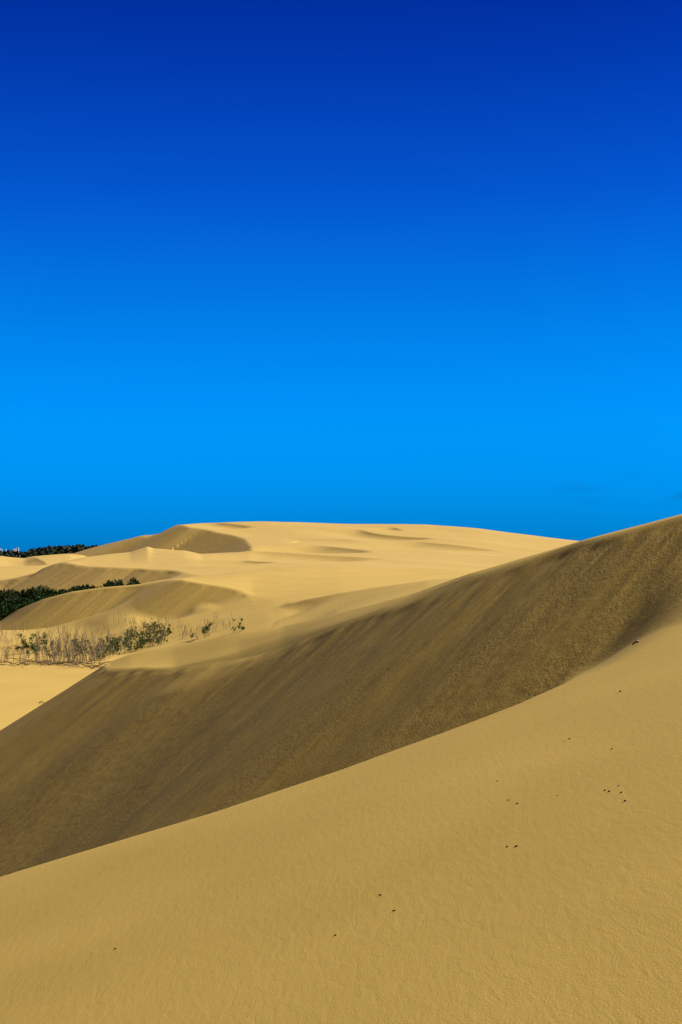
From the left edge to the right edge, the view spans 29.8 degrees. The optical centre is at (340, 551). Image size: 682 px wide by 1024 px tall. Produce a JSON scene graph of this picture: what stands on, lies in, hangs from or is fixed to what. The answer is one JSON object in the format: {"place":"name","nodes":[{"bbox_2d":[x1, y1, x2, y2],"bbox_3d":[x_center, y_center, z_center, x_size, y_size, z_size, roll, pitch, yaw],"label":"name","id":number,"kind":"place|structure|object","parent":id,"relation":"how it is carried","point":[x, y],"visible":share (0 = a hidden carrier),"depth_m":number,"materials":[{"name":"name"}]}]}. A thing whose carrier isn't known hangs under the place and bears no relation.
{"place":"outdoors","nodes":[
{"label":"outdoors","id":0,"kind":"place"},
{"bbox_2d":[0,605,169,729],"bbox_3d":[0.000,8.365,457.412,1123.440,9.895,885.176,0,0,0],"label":"sand flat","id":1,"kind":"structure","parent":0,"point":[25,689],"depth_m":53.03,"materials":[{"name":"beige sand"}]},
{"bbox_2d":[0,602,18,620],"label":"green bush","id":2,"kind":"object","parent":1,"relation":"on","point":[6,610],"visible":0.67,"depth_m":106.94,"materials":[{"name":"green plant"}]},
{"bbox_2d":[0,657,35,663],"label":"fallen branch","id":3,"kind":"object","parent":1,"relation":"on","point":[13,658],"visible":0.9,"depth_m":54.57,"materials":[{"name":"brown wood"}]},
{"bbox_2d":[0,660,35,666],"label":"fallen branch","id":4,"kind":"object","parent":1,"relation":"on","point":[20,663],"visible":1,"depth_m":53.01,"materials":[{"name":"brown wood"}]},
{"bbox_2d":[14,632,36,654],"bbox_3d":[-15.903,4.606,64.585,1.085,1.148,0.795,0,0,-5],"label":"leafy shrub","id":5,"kind":"object","parent":1,"relation":"on","point":[24,643],"visible":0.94,"depth_m":64.48,"materials":[{"name":"green plant"}]},
{"bbox_2d":[26,640,35,656],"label":"leafy shrub","id":6,"kind":"object","parent":1,"relation":"on","point":[31,643],"visible":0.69,"depth_m":59.72,"materials":[{"name":"green plant"}]},
{"bbox_2d":[29,636,40,651],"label":"leafy shrub","id":7,"kind":"object","parent":1,"relation":"on","point":[32,646],"visible":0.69,"depth_m":64.80,"materials":[{"name":"green plant"}]},
{"bbox_2d":[18,659,51,665],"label":"fallen branch","id":8,"kind":"object","parent":1,"relation":"on","point":[37,661],"visible":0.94,"depth_m":53.40,"materials":[{"name":"brown wood"}]},
{"bbox_2d":[33,640,39,659],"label":"leafy shrub","id":9,"kind":"object","parent":1,"relation":"on","point":[36,646],"visible":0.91,"depth_m":57.41,"materials":[{"name":"green plant"}]},
{"bbox_2d":[40,635,47,652],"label":"leafy shrub","id":10,"kind":"object","parent":1,"relation":"on","point":[43,638],"visible":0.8,"depth_m":64.72,"materials":[{"name":"green plant"}]},
{"bbox_2d":[38,638,55,663],"bbox_3d":[-12.538,4.142,54.248,0.894,1.216,0.551,0,0,5],"label":"dry shrub","id":11,"kind":"object","parent":1,"relation":"on","point":[44,652],"visible":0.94,"depth_m":54.14,"materials":[{"name":"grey plant"}]},
{"bbox_2d":[34,661,68,665],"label":"fallen branch","id":12,"kind":"object","parent":1,"relation":"on","point":[52,663],"visible":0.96,"depth_m":53.02,"materials":[{"name":"brown wood"}]},
{"bbox_2d":[48,634,64,662],"bbox_3d":[-12.095,4.090,54.101,0.964,1.313,0.595,0,0,44],"label":"dry shrub","id":13,"kind":"object","parent":1,"relation":"on","point":[54,648],"visible":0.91,"depth_m":53.99,"materials":[{"name":"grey plant"}]},
{"bbox_2d":[51,637,67,662],"bbox_3d":[-11.909,4.166,53.897,0.845,1.151,0.521,0,0,-39],"label":"dry shrub","id":14,"kind":"object","parent":1,"relation":"on","point":[55,657],"visible":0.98,"depth_m":53.94,"materials":[{"name":"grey plant"}]},
{"bbox_2d":[58,628,72,655],"bbox_3d":[-13.239,4.243,60.894,0.672,1.485,1.091,0,0,31],"label":"dry shrub","id":15,"kind":"object","parent":1,"relation":"on","point":[61,639],"visible":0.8,"depth_m":61.02,"materials":[{"name":"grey plant"}]},
{"bbox_2d":[65,642,80,661],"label":"dry shrub","id":16,"kind":"object","parent":1,"relation":"on","point":[75,651],"visible":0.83,"depth_m":54.22,"materials":[{"name":"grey plant"}]},
{"bbox_2d":[66,641,80,663],"bbox_3d":[-11.226,4.236,53.615,0.762,1.007,0.343,0,0,23],"label":"dry shrub","id":17,"kind":"object","parent":1,"relation":"on","point":[72,654],"visible":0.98,"depth_m":53.59,"materials":[{"name":"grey plant"}]},
{"bbox_2d":[73,639,87,654],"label":"leafy shrub","id":18,"kind":"object","parent":1,"relation":"on","point":[84,641],"visible":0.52,"depth_m":60.10,"materials":[{"name":"green plant"}]},
{"bbox_2d":[75,646,86,660],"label":"leafy shrub","id":19,"kind":"object","parent":1,"relation":"on","point":[80,651],"visible":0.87,"depth_m":54.77,"materials":[{"name":"green plant"}]},
{"bbox_2d":[55,660,108,666],"bbox_3d":[-10.703,4.576,52.633,2.639,0.207,1.149,0,0,-6],"label":"fallen branch","id":20,"kind":"object","parent":1,"relation":"on","point":[79,663],"visible":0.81,"depth_m":53.05,"materials":[{"name":"brown wood"}]},
{"bbox_2d":[58,661,110,667],"bbox_3d":[-10.156,4.569,52.348,3.102,0.224,1.284,0,0,-21],"label":"fallen branch","id":21,"kind":"object","parent":1,"relation":"on","point":[81,664],"visible":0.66,"depth_m":52.08,"materials":[{"name":"brown wood"}]},
{"bbox_2d":[77,662,101,668],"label":"fallen branch","id":22,"kind":"object","parent":1,"relation":"on","point":[94,666],"visible":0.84,"depth_m":51.70,"materials":[{"name":"brown wood"}]},
{"bbox_2d":[96,650,107,660],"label":"leafy shrub","id":23,"kind":"object","parent":1,"relation":"on","point":[106,653],"visible":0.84,"depth_m":55.47,"materials":[{"name":"green plant"}]},
{"bbox_2d":[0,566,479,648],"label":"dunes","id":24,"kind":"structure","parent":0,"point":[254,600],"depth_m":78.19,"materials":[{"name":"beige sand"}]},
{"bbox_2d":[2,592,34,607],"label":"green bush","id":25,"kind":"object","parent":24,"relation":"on","point":[15,601],"visible":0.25,"depth_m":113.14,"materials":[{"name":"green plant"}]},
{"bbox_2d":[17,600,36,609],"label":"green bush","id":26,"kind":"object","parent":24,"relation":"on","point":[24,604],"visible":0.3,"depth_m":105.19,"materials":[{"name":"green plant"}]},
{"bbox_2d":[35,594,59,600],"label":"green bush","id":27,"kind":"object","parent":24,"relation":"on","point":[38,598],"visible":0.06,"depth_m":112.42,"materials":[{"name":"green plant"}]},
{"bbox_2d":[201,621,212,637],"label":"leafy shrub","id":28,"kind":"object","parent":24,"relation":"on","point":[204,628],"visible":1,"depth_m":60.69,"materials":[{"name":"green plant"}]},
{"bbox_2d":[233,618,244,631],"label":"leafy shrub","id":29,"kind":"object","parent":24,"relation":"on","point":[242,628],"visible":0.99,"depth_m":59.99,"materials":[{"name":"green plant"}]},
{"bbox_2d":[0,521,577,593],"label":"dunes","id":30,"kind":"structure","parent":0,"point":[188,550],"depth_m":245.27,"materials":[{"name":"beige sand"}]},
{"bbox_2d":[0,588,21,602],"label":"green bush","id":31,"kind":"object","parent":30,"relation":"on","point":[4,594],"visible":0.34,"depth_m":122.98,"materials":[{"name":"green plant"}]},
{"bbox_2d":[14,585,56,599],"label":"green bush","id":32,"kind":"object","parent":30,"relation":"on","point":[32,593],"visible":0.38,"depth_m":125.08,"materials":[{"name":"green plant"}]},
{"bbox_2d":[50,589,73,595],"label":"green bush","id":33,"kind":"object","parent":30,"relation":"on","point":[61,591],"visible":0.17,"depth_m":119.65,"materials":[{"name":"green plant"}]},
{"bbox_2d":[68,583,98,591],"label":"green bush","id":34,"kind":"object","parent":30,"relation":"on","point":[79,587],"visible":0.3,"depth_m":120.53,"materials":[{"name":"green plant"}]},
{"bbox_2d":[100,579,124,587],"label":"green bush","id":35,"kind":"object","parent":30,"relation":"on","point":[108,583],"visible":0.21,"depth_m":118.62,"materials":[{"name":"green plant"}]},
{"bbox_2d":[126,577,140,584],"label":"green bush","id":36,"kind":"object","parent":30,"relation":"on","point":[133,581],"visible":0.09,"depth_m":116.69,"materials":[{"name":"green plant"}]},
{"bbox_2d":[0,601,681,1023],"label":"foreground dune","id":37,"kind":"structure","parent":0,"point":[418,883],"depth_m":6.23,"materials":[{"name":"beige sand"}]},
{"bbox_2d":[0,514,681,876],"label":"shaded dune","id":38,"kind":"structure","parent":0,"point":[128,746],"depth_m":17.58,"materials":[{"name":"brown sand"}]},
{"bbox_2d":[0,0,681,552],"label":"sky","id":39,"kind":"structure","parent":0,"point":[310,261],"materials":[{"name":"blue"}]},
{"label":"hills","id":40,"kind":"structure","parent":0,"visible":0},
{"bbox_2d":[0,544,100,557],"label":"distant wood","id":41,"kind":"object","parent":40,"relation":"on","point":[54,550],"visible":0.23,"depth_m":785.15,"materials":[{"name":"green plant"}]}
]}

